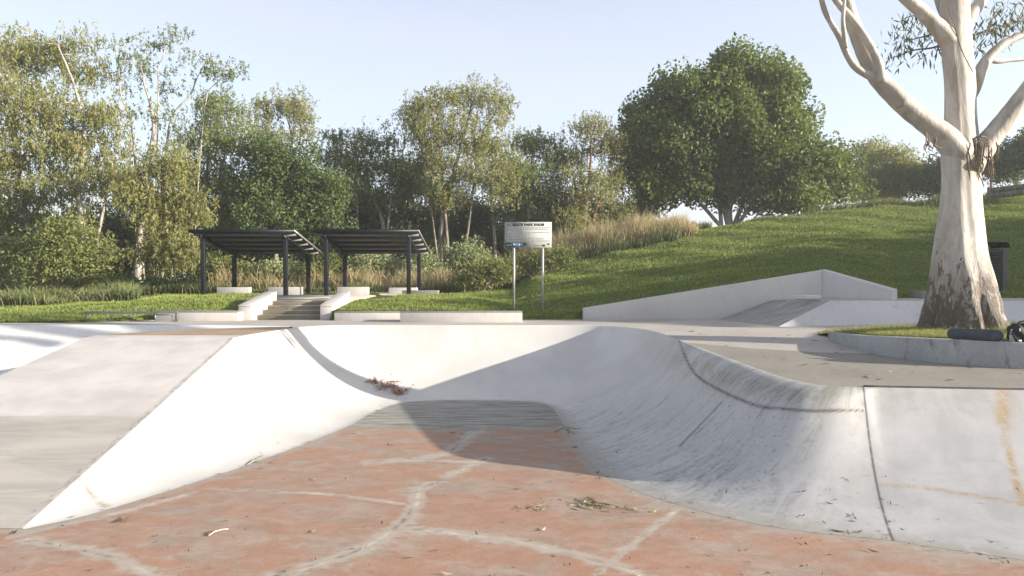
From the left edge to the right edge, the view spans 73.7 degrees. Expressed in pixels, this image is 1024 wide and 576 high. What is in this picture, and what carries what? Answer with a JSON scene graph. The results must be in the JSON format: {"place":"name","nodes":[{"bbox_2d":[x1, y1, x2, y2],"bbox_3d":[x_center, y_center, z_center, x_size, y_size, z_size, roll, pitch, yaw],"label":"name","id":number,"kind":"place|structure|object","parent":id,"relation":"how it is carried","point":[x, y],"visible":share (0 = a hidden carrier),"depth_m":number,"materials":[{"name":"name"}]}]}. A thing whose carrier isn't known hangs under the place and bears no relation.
{"place":"outdoors","nodes":[
{"label":"outdoors","id":0,"kind":"place"},
{"bbox_2d":[109,327,289,334],"bbox_3d":[-8.669,1.205,19.300,4.261,0.001,3.105,0,1,0],"label":"tan tabletop","id":1,"kind":"object","parent":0,"point":[234,331],"visible":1,"depth_m":18.99,"materials":[{"name":"beige concrete"}]},
{"bbox_2d":[249,293,400,301],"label":"terrace slab","id":2,"kind":"structure","parent":0,"point":[313,297],"depth_m":31.32,"materials":[{"name":"concrete"}]},
{"bbox_2d":[188,229,320,295],"bbox_3d":[-12.825,-1.223,34.684,5.020,3.205,4.700,0,1,0],"label":"picnic shelter","id":3,"kind":"object","parent":2,"relation":"on","point":[236,242],"visible":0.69,"depth_m":33.71,"materials":[{"name":"grey metal"}]},
{"bbox_2d":[268,287,302,294],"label":"seat block","id":4,"kind":"structure","parent":2,"relation":"on","point":[293,290],"depth_m":34.21,"materials":[{"name":"concrete"}]},
{"bbox_2d":[257,300,325,319],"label":"stairs","id":5,"kind":"structure","parent":2,"relation":"attached to","point":[293,310],"depth_m":25.09,"materials":[{"name":"concrete"}]},
{"bbox_2d":[337,287,368,294],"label":"seat block","id":6,"kind":"structure","parent":2,"relation":"on","point":[358,290],"depth_m":34.41,"materials":[{"name":"concrete"}]},
{"bbox_2d":[313,229,429,295],"bbox_3d":[-6.925,-1.223,34.684,5.020,3.205,4.700,0,1,0],"label":"picnic shelter","id":7,"kind":"object","parent":2,"relation":"on","point":[346,242],"visible":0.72,"depth_m":33.71,"materials":[{"name":"grey metal"}]},
{"bbox_2d":[389,288,417,293],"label":"seat block","id":8,"kind":"structure","parent":2,"relation":"on","point":[395,290],"depth_m":35.21,"materials":[{"name":"concrete"}]},
{"bbox_2d":[0,319,887,335],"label":"concrete deck","id":9,"kind":"structure","parent":0,"point":[685,327],"depth_m":21.76,"materials":[{"name":"grey concrete"}]},
{"bbox_2d":[85,311,177,321],"bbox_3d":[-12.898,0.974,23.170,3.128,0.371,0.080,0,1,0],"label":"grind rail","id":10,"kind":"object","parent":9,"relation":"on","point":[87,313],"visible":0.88,"depth_m":23.13,"materials":[{"name":"grey metal"}]},
{"bbox_2d":[156,310,242,320],"bbox_3d":[-10.880,0.991,23.819,2.871,0.395,0.610,0,1,0],"label":"grind ledge","id":11,"kind":"object","parent":9,"relation":"on","point":[209,315],"visible":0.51,"depth_m":23.52,"materials":[{"name":"concrete"}]},
{"bbox_2d":[238,292,276,319],"bbox_3d":[-9.395,0.656,25.315,0.462,0.994,2.620,0,1,0],"label":"hubba ledge","id":12,"kind":"object","parent":9,"relation":"on","point":[253,308],"visible":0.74,"depth_m":24.70,"materials":[{"name":"concrete"}]},
{"bbox_2d":[320,292,349,319],"bbox_3d":[-6.530,0.656,25.315,0.452,0.994,2.620,0,1,0],"label":"hubba ledge","id":13,"kind":"object","parent":9,"relation":"on","point":[336,300],"visible":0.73,"depth_m":24.55,"materials":[{"name":"concrete"}]},
{"bbox_2d":[334,311,400,320],"bbox_3d":[-4.988,1.002,23.919,2.330,0.370,0.610,0,1,0],"label":"grind ledge","id":14,"kind":"object","parent":9,"relation":"on","point":[366,315],"visible":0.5,"depth_m":23.62,"materials":[{"name":"concrete"}]},
{"bbox_2d":[400,311,521,321],"bbox_3d":[-1.691,0.990,22.994,4.072,0.425,0.560,0,1,0],"label":"grind ledge","id":15,"kind":"object","parent":9,"relation":"on","point":[460,316],"visible":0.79,"depth_m":22.72,"materials":[{"name":"concrete"}]},
{"bbox_2d":[582,269,896,319],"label":"wedge wall","id":16,"kind":"structure","parent":9,"relation":"on","point":[719,302],"depth_m":24.35,"materials":[{"name":"grey concrete"}]},
{"bbox_2d":[720,298,1023,326],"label":"skate ramp","id":17,"kind":"structure","parent":9,"relation":"on","point":[821,312],"depth_m":22.03,"materials":[{"name":"grey paint"}]},
{"bbox_2d":[792,295,820,299],"bbox_3d":[9.842,0.320,22.824,0.889,0.178,0.183,0,1,7],"label":"concrete stub","id":18,"kind":"object","parent":17,"relation":"on","point":[806,297],"visible":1,"depth_m":22.77,"materials":[{"name":"grey concrete"}]},
{"bbox_2d":[0,401,1023,575],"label":"bowl floor","id":19,"kind":"structure","parent":0,"point":[459,496],"depth_m":8.16,"materials":[{"name":"concrete"}]},
{"bbox_2d":[0,335,242,527],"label":"bank ramp","id":20,"kind":"structure","parent":19,"relation":"on","point":[71,413],"depth_m":12.47,"materials":[{"name":"grey paint"}]},
{"bbox_2d":[0,374,1021,575],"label":"leaf litter","id":21,"kind":"object","parent":19,"relation":"on","point":[127,517],"visible":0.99,"depth_m":8.05,"materials":[{"name":"brown plant"}]},
{"bbox_2d":[22,325,1023,559],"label":"bowl wall","id":22,"kind":"structure","parent":19,"relation":"on","point":[744,430],"depth_m":11.12,"materials":[{"name":"white paint"}]},
{"bbox_2d":[364,377,410,396],"bbox_3d":[-3.560,2.798,19.633,1.388,0.428,0.964,0,1,19],"label":"leaf heap","id":23,"kind":"object","parent":22,"relation":"on","point":[394,389],"visible":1,"depth_m":19.69,"materials":[{"name":"red plant"}]},
{"bbox_2d":[863,385,1023,389],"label":"coping","id":24,"kind":"object","parent":22,"relation":"attached to","point":[944,387],"visible":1,"depth_m":10.29,"materials":[{"name":"metal"}]},
{"bbox_2d":[514,500,551,510],"bbox_3d":[0.344,2.842,8.909,0.574,0.042,0.331,-1,1,-32],"label":"fallen sprig","id":25,"kind":"object","parent":19,"relation":"on","point":[533,506],"visible":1,"depth_m":8.89,"materials":[{"name":"brown plant"}]},
{"bbox_2d":[571,496,657,516],"bbox_3d":[1.334,2.841,8.964,1.200,0.049,0.616,0,1,14],"label":"fallen sprig","id":26,"kind":"object","parent":19,"relation":"on","point":[592,498],"visible":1,"depth_m":8.93,"materials":[{"name":"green plant"}]},
{"bbox_2d":[0,194,1023,337],"bbox_3d":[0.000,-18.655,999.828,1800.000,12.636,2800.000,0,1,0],"label":"lawn ground","id":27,"kind":"structure","parent":0,"point":[573,316],"depth_m":31.19,"materials":[{"name":"plant"}]},
{"bbox_2d":[0,274,59,293],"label":"shrub","id":28,"kind":"object","parent":27,"relation":"on","point":[3,286],"visible":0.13,"depth_m":35.82,"materials":[{"name":"green plant"}]},
{"bbox_2d":[0,214,75,290],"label":"understorey tree","id":29,"kind":"object","parent":27,"relation":"on","point":[6,278],"visible":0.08,"depth_m":49.22,"materials":[{"name":"green plant"}]},
{"bbox_2d":[0,202,129,291],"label":"understorey tree","id":30,"kind":"object","parent":27,"relation":"on","point":[37,257],"visible":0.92,"depth_m":35.69,"materials":[{"name":"green plant"}]},
{"bbox_2d":[0,17,157,283],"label":"gum tree","id":31,"kind":"object","parent":27,"relation":"on","point":[20,56],"visible":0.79,"depth_m":41.39,"materials":[{"name":"green plant"}]},
{"bbox_2d":[59,266,130,292],"bbox_3d":[-21.774,-0.237,35.988,3.971,1.859,2.682,0,1,0],"label":"shrub","id":32,"kind":"object","parent":27,"relation":"on","point":[76,283],"visible":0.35,"depth_m":35.64,"materials":[{"name":"green plant"}]},
{"bbox_2d":[61,198,174,280],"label":"understorey tree","id":33,"kind":"object","parent":27,"relation":"on","point":[122,233],"visible":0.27,"depth_m":50.31,"materials":[{"name":"green plant"}]},
{"bbox_2d":[105,271,200,291],"bbox_3d":[-18.740,-0.235,36.019,5.146,1.503,2.976,0,1,0],"label":"shrub","id":34,"kind":"object","parent":27,"relation":"on","point":[161,280],"visible":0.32,"depth_m":35.56,"materials":[{"name":"green plant"}]},
{"bbox_2d":[106,139,218,280],"bbox_3d":[-19.500,-3.895,38.660,5.911,9.113,4.822,0,1,0],"label":"gum tree","id":35,"kind":"object","parent":27,"relation":"on","point":[158,210],"visible":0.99,"depth_m":37.95,"materials":[{"name":"green plant"}]},
{"bbox_2d":[103,22,255,282],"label":"gum tree","id":36,"kind":"object","parent":27,"relation":"on","point":[154,116],"visible":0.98,"depth_m":43.66,"materials":[{"name":"green plant"}]},
{"bbox_2d":[164,82,263,272],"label":"gum tree","id":37,"kind":"object","parent":27,"relation":"on","point":[221,170],"visible":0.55,"depth_m":47.06,"materials":[{"name":"green plant"}]},
{"bbox_2d":[185,250,262,285],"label":"shrub","id":38,"kind":"object","parent":27,"relation":"on","point":[210,268],"visible":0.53,"depth_m":41.57,"materials":[{"name":"green plant"}]},
{"bbox_2d":[172,163,282,276],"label":"understorey tree","id":39,"kind":"object","parent":27,"relation":"on","point":[262,258],"visible":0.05,"depth_m":54.69,"materials":[{"name":"green plant"}]},
{"bbox_2d":[217,287,252,293],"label":"seat block","id":40,"kind":"structure","parent":27,"relation":"on","point":[242,290],"depth_m":34.61,"materials":[{"name":"concrete"}]},
{"bbox_2d":[235,81,320,275],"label":"gum tree","id":41,"kind":"object","parent":27,"relation":"on","point":[290,108],"visible":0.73,"depth_m":55.47,"materials":[{"name":"green plant"}]},
{"bbox_2d":[245,255,317,284],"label":"shrub","id":42,"kind":"object","parent":27,"relation":"on","point":[274,269],"visible":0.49,"depth_m":41.62,"materials":[{"name":"green plant"}]},
{"bbox_2d":[225,125,359,262],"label":"broadleaf tree","id":43,"kind":"object","parent":27,"relation":"on","point":[287,195],"visible":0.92,"depth_m":45.68,"materials":[{"name":"green plant"}]},
{"bbox_2d":[9,206,599,282],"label":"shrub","id":44,"kind":"object","parent":27,"relation":"on","point":[300,257],"visible":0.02,"depth_m":70.96,"materials":[{"name":"green plant"}]},
{"bbox_2d":[289,250,348,284],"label":"shrub","id":45,"kind":"object","parent":27,"relation":"on","point":[332,264],"visible":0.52,"depth_m":41.74,"materials":[{"name":"green plant"}]},
{"bbox_2d":[308,165,385,279],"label":"understorey tree","id":46,"kind":"object","parent":27,"relation":"on","point":[362,218],"visible":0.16,"depth_m":56.90,"materials":[{"name":"green plant"}]},
{"bbox_2d":[313,116,431,280],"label":"gum tree","id":47,"kind":"object","parent":27,"relation":"on","point":[364,165],"visible":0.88,"depth_m":51.51,"materials":[{"name":"green plant"}]},
{"bbox_2d":[341,254,404,281],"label":"shrub","id":48,"kind":"object","parent":27,"relation":"on","point":[379,263],"visible":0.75,"depth_m":43.02,"materials":[{"name":"green plant"}]},
{"bbox_2d":[332,199,457,278],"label":"understorey tree","id":49,"kind":"object","parent":27,"relation":"on","point":[411,221],"visible":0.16,"depth_m":54.77,"materials":[{"name":"green plant"}]},
{"bbox_2d":[369,148,456,233],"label":"gum tree","id":50,"kind":"object","parent":27,"relation":"on","point":[427,214],"visible":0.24,"depth_m":56.06,"materials":[{"name":"green plant"}]},
{"bbox_2d":[388,244,446,281],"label":"shrub","id":51,"kind":"object","parent":27,"relation":"on","point":[428,258],"visible":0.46,"depth_m":42.74,"materials":[{"name":"green plant"}]},
{"bbox_2d":[402,290,438,294],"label":"concrete slab","id":52,"kind":"structure","parent":27,"relation":"on","point":[418,292],"depth_m":33.51,"materials":[{"name":"grey concrete"}]},
{"bbox_2d":[184,208,699,290],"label":"dry grass","id":53,"kind":"structure","parent":27,"relation":"on","point":[634,228],"depth_m":43.16,"materials":[{"name":"beige plant"}]},
{"bbox_2d":[389,70,530,266],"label":"gum tree","id":54,"kind":"object","parent":27,"relation":"on","point":[483,148],"visible":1,"depth_m":49.26,"materials":[{"name":"green plant"}]},
{"bbox_2d":[408,192,517,258],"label":"understorey tree","id":55,"kind":"object","parent":27,"relation":"on","point":[479,214],"visible":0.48,"depth_m":59.11,"materials":[{"name":"green plant"}]},
{"bbox_2d":[429,234,503,276],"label":"shrub","id":56,"kind":"object","parent":27,"relation":"on","point":[467,255],"visible":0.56,"depth_m":43.64,"materials":[{"name":"green plant"}]},
{"bbox_2d":[447,252,520,292],"bbox_3d":[-1.583,-0.840,37.968,4.208,2.369,2.306,0,1,0],"label":"shrub","id":57,"kind":"object","parent":27,"relation":"on","point":[495,272],"visible":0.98,"depth_m":37.74,"materials":[{"name":"green plant"}]},
{"bbox_2d":[0,189,1023,306],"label":"long grass","id":58,"kind":"structure","parent":27,"relation":"on","point":[125,291],"depth_m":38.97,"materials":[{"name":"green plant"}]},
{"bbox_2d":[505,222,551,310],"bbox_3d":[0.603,-0.554,25.524,1.756,3.815,0.130,0,1,0],"label":"notice board","id":59,"kind":"object","parent":27,"relation":"on","point":[528,234],"visible":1,"depth_m":25.46,"materials":[{"name":"white metal"}]},
{"bbox_2d":[481,124,581,257],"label":"gum tree","id":60,"kind":"object","parent":27,"relation":"on","point":[533,145],"visible":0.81,"depth_m":52.29,"materials":[{"name":"green plant"}]},
{"bbox_2d":[473,194,602,259],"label":"understorey tree","id":61,"kind":"object","parent":27,"relation":"on","point":[497,236],"visible":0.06,"depth_m":58.58,"materials":[{"name":"green plant"}]},
{"bbox_2d":[499,241,580,280],"bbox_3d":[1.558,-1.523,39.909,4.926,2.524,2.655,0,1,0],"label":"shrub","id":62,"kind":"object","parent":27,"relation":"on","point":[530,261],"visible":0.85,"depth_m":39.76,"materials":[{"name":"green plant"}]},
{"bbox_2d":[541,109,637,238],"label":"gum tree","id":63,"kind":"object","parent":27,"relation":"on","point":[609,144],"visible":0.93,"depth_m":51.49,"materials":[{"name":"green plant"}]},
{"bbox_2d":[594,191,667,225],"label":"understorey tree","id":64,"kind":"object","parent":27,"relation":"on","point":[625,213],"visible":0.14,"depth_m":60.93,"materials":[{"name":"green plant"}]},
{"bbox_2d":[608,32,880,225],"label":"fig tree","id":65,"kind":"object","parent":27,"relation":"on","point":[743,113],"visible":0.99,"depth_m":52.22,"materials":[{"name":"green plant"}]},
{"bbox_2d":[841,133,894,203],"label":"ridge tree","id":66,"kind":"object","parent":27,"relation":"on","point":[870,145],"visible":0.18,"depth_m":64.37,"materials":[{"name":"green plant"}]},
{"bbox_2d":[856,140,934,201],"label":"ridge tree","id":67,"kind":"object","parent":27,"relation":"on","point":[893,176],"visible":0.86,"depth_m":61.14,"materials":[{"name":"green plant"}]},
{"bbox_2d":[909,291,926,298],"bbox_3d":[14.476,0.364,24.010,0.597,0.521,0.800,0,1,0],"label":"concrete pad","id":68,"kind":"object","parent":27,"relation":"on","point":[919,294],"visible":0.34,"depth_m":23.82,"materials":[{"name":"grey concrete"}]},
{"bbox_2d":[908,151,940,199],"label":"ridge tree","id":69,"kind":"object","parent":27,"relation":"on","point":[933,184],"visible":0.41,"depth_m":58.77,"materials":[{"name":"green plant"}]},
{"bbox_2d":[987,242,1009,290],"bbox_3d":[17.399,-0.467,25.461,1.553,2.456,1.070,0,1,0],"label":"bin enclosure","id":70,"kind":"object","parent":27,"relation":"on","point":[999,259],"visible":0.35,"depth_m":24.98,"materials":[{"name":"grey metal"}]},
{"bbox_2d":[989,252,999,288],"bbox_3d":[17.318,-0.634,24.983,1.072,1.362,0.016,0,1,0],"label":"slatted door","id":71,"kind":"structure","parent":70,"relation":"in","point":[989,252],"depth_m":24.97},
{"bbox_2d":[982,126,1023,186],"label":"ridge tree","id":72,"kind":"object","parent":27,"relation":"on","point":[1011,158],"visible":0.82,"depth_m":56.26,"materials":[{"name":"green plant"}]},
{"bbox_2d":[987,184,1023,198],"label":"timber wall","id":73,"kind":"structure","parent":27,"relation":"on","point":[992,193],"depth_m":43.75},
{"bbox_2d":[0,0,1023,276],"label":"sky","id":74,"kind":"structure","parent":0,"point":[356,58],"materials":[{"name":"blue"}]},
{"bbox_2d":[671,336,867,352],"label":"sloping deck","id":75,"kind":"structure","parent":0,"point":[821,344],"depth_m":16.14,"materials":[{"name":"concrete"}]},
{"bbox_2d":[828,332,1023,368],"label":"curved ledge","id":76,"kind":"object","parent":75,"relation":"on","point":[1004,354],"visible":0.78,"depth_m":12.90,"materials":[{"name":"concrete"}]},
{"bbox_2d":[947,328,1003,341],"bbox_3d":[8.588,0.867,12.663,0.880,0.211,0.105,1,-4,41],"label":"skateboard","id":77,"kind":"object","parent":76,"relation":"on","point":[975,334],"visible":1,"depth_m":12.62,"materials":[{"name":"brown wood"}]},
{"bbox_2d":[1009,329,1014,341],"bbox_3d":[9.010,0.857,12.301,0.090,0.230,0.090,0,1,0],"label":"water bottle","id":78,"kind":"object","parent":76,"relation":"on","point":[1011,338],"visible":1,"depth_m":12.27,"materials":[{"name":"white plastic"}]},
{"bbox_2d":[1006,320,1023,341],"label":"backpack","id":79,"kind":"object","parent":76,"relation":"on","point":[1017,333],"visible":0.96,"depth_m":12.24,"materials":[{"name":"black fabric"}]},
{"bbox_2d":[689,343,1023,387],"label":"tan deck","id":80,"kind":"structure","parent":0,"point":[843,369],"depth_m":12.11,"materials":[{"name":"concrete"}]},
{"bbox_2d":[690,330,1019,380],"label":"deck litter","id":81,"kind":"object","parent":80,"relation":"on","point":[856,360],"visible":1,"depth_m":12.71,"materials":[{"name":"brown plant"}]},
{"bbox_2d":[816,319,1023,340],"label":"island grass","id":82,"kind":"structure","parent":0,"point":[908,330],"depth_m":15.05,"materials":[{"name":"green plant"}]},
{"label":"pit floor","id":83,"kind":"structure","parent":0,"visible":0},
{"bbox_2d":[0,325,290,374],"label":"pit wall","id":84,"kind":"structure","parent":83,"relation":"on","point":[20,345],"depth_m":21.34,"materials":[{"name":"white paint"}]},
{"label":"island ground","id":85,"kind":"structure","parent":0,"visible":0},
{"bbox_2d":[819,0,1023,329],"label":"white gum tree","id":86,"kind":"object","parent":85,"relation":"on","point":[962,289],"visible":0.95,"depth_m":15.24,"materials":[{"name":"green plant"}]}
]}

